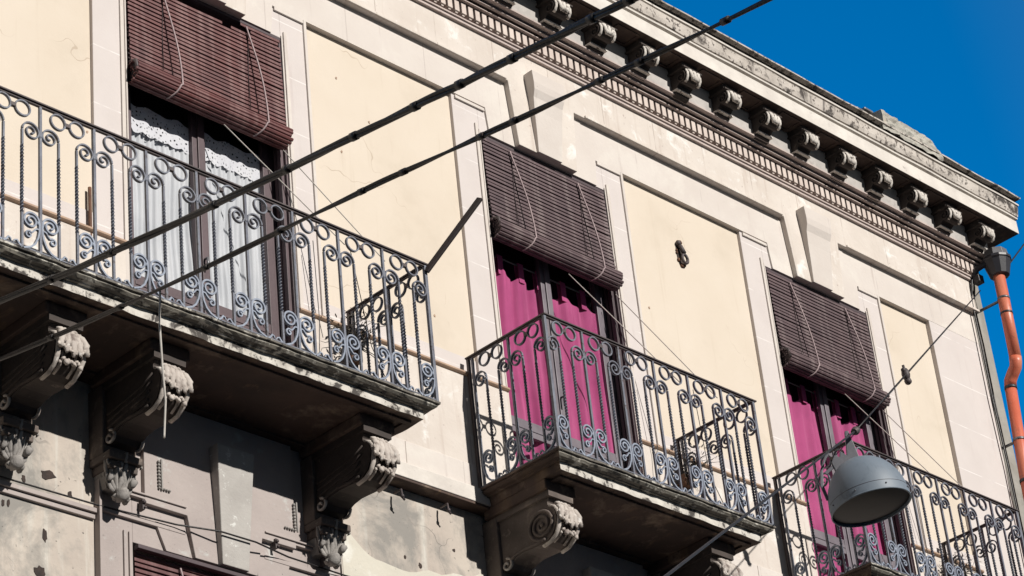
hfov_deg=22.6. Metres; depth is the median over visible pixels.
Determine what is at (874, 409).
span wire
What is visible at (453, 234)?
wooden batten
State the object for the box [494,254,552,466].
curtain
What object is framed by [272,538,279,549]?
wall hook
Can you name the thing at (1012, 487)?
corner cable
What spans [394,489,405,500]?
iron hook
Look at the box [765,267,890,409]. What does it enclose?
roller blind
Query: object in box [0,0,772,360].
cable
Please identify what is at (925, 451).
stay string
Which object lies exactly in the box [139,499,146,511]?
wall hook
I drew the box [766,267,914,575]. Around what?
door
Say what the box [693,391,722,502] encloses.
loose wire
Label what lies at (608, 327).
door
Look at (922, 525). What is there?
loose wire
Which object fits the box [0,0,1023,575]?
building
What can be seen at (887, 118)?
roof block
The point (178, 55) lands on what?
roller blind
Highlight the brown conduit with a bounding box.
[88,187,91,235]
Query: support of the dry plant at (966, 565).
attached to the balcony railing at (997, 523)
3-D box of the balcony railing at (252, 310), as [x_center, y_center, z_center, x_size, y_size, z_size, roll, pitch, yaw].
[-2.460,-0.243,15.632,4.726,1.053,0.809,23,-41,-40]
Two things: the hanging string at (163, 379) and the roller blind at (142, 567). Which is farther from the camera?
the roller blind at (142, 567)
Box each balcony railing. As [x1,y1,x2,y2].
[0,86,438,400]
[465,312,773,525]
[772,441,1023,575]
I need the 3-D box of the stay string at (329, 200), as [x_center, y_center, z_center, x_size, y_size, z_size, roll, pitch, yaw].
[-1.226,-0.571,17.521,0.674,1.084,0.008,-13,-31,11]
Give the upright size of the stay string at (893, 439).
1.084 m
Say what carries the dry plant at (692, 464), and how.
in the wall planter at (685, 484)
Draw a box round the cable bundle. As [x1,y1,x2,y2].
[0,0,638,304]
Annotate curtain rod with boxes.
[135,107,252,163]
[493,255,591,298]
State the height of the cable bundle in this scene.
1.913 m
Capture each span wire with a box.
[664,431,854,575]
[858,290,980,426]
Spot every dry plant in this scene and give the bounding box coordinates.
[330,298,383,363]
[670,435,716,488]
[939,542,981,575]
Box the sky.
[663,0,1023,467]
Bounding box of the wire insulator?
[901,365,911,384]
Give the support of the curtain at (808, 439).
hanging from the curtain rod
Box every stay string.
[224,124,344,244]
[283,150,384,261]
[568,274,679,381]
[615,294,717,397]
[845,394,947,490]
[883,410,982,506]
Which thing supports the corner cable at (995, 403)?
attached to the building
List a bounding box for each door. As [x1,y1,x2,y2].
[126,0,297,347]
[482,137,640,473]
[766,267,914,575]
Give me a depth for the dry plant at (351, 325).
17.38 m
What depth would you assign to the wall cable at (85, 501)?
15.61 m
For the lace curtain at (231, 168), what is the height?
1.422 m
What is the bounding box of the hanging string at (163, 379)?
[158,291,166,437]
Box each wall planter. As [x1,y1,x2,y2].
[348,349,362,365]
[678,474,693,489]
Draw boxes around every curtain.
[131,104,193,295]
[204,133,264,319]
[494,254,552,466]
[552,281,613,452]
[784,378,844,575]
[830,399,886,564]
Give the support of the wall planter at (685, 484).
attached to the balcony railing at (557, 428)
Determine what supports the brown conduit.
attached to the building
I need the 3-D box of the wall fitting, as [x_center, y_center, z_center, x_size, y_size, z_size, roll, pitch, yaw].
[1.405,-0.291,21.055,0.107,0.224,0.064,1,-31,-12]
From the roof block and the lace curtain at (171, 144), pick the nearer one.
the lace curtain at (171, 144)
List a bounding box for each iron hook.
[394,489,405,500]
[440,503,451,514]
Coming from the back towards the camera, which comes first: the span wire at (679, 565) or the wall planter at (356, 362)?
the wall planter at (356, 362)
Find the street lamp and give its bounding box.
[820,426,911,527]
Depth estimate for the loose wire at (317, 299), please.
17.35 m
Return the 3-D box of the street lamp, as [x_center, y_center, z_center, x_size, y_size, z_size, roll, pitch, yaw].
[2.328,1.192,16.919,0.547,0.654,0.547,23,-41,-40]
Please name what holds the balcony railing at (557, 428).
on the building
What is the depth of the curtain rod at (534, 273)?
19.73 m
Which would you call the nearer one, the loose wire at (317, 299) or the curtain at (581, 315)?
the loose wire at (317, 299)
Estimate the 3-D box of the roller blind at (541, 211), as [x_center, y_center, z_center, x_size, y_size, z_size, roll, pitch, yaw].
[0.318,-0.588,19.885,1.399,0.970,0.178,23,-41,-40]
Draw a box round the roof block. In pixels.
[856,106,943,161]
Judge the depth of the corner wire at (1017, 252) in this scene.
25.20 m
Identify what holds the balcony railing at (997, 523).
on the building
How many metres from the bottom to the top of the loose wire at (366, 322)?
0.953 m
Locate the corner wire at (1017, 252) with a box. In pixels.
[1011,244,1023,261]
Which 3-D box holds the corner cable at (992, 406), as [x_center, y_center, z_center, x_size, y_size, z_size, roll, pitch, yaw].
[4.872,4.525,21.803,0.070,10.601,0.033,-9,-30,5]
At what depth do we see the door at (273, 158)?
17.43 m
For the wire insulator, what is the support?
attached to the span wire at (874, 409)
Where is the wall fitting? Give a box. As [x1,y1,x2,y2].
[675,240,688,264]
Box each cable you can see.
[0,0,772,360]
[0,476,347,575]
[971,277,1023,537]
[972,314,1013,504]
[973,284,1023,535]
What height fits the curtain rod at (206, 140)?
0.062 m
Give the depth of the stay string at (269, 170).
17.32 m
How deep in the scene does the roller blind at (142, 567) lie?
15.48 m
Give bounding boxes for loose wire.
[313,243,319,355]
[350,252,386,380]
[647,377,659,477]
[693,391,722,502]
[915,487,928,558]
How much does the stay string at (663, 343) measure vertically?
1.084 m
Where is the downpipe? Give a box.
[971,246,1023,499]
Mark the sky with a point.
(951, 71)
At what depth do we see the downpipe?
23.87 m
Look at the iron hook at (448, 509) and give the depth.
17.48 m
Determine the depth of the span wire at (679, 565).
12.79 m
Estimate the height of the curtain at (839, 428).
2.199 m
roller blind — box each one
[126,0,293,149]
[134,544,247,575]
[481,137,623,290]
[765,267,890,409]
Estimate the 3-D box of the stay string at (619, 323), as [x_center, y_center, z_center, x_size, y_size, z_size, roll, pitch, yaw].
[0.847,0.300,19.392,0.734,1.084,0.008,-9,-30,4]
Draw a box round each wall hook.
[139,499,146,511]
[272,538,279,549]
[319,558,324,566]
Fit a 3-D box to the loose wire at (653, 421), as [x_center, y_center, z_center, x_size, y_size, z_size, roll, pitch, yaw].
[1.084,1.113,19.500,0.024,0.951,0.070,-8,-30,3]
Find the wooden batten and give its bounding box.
[423,197,482,272]

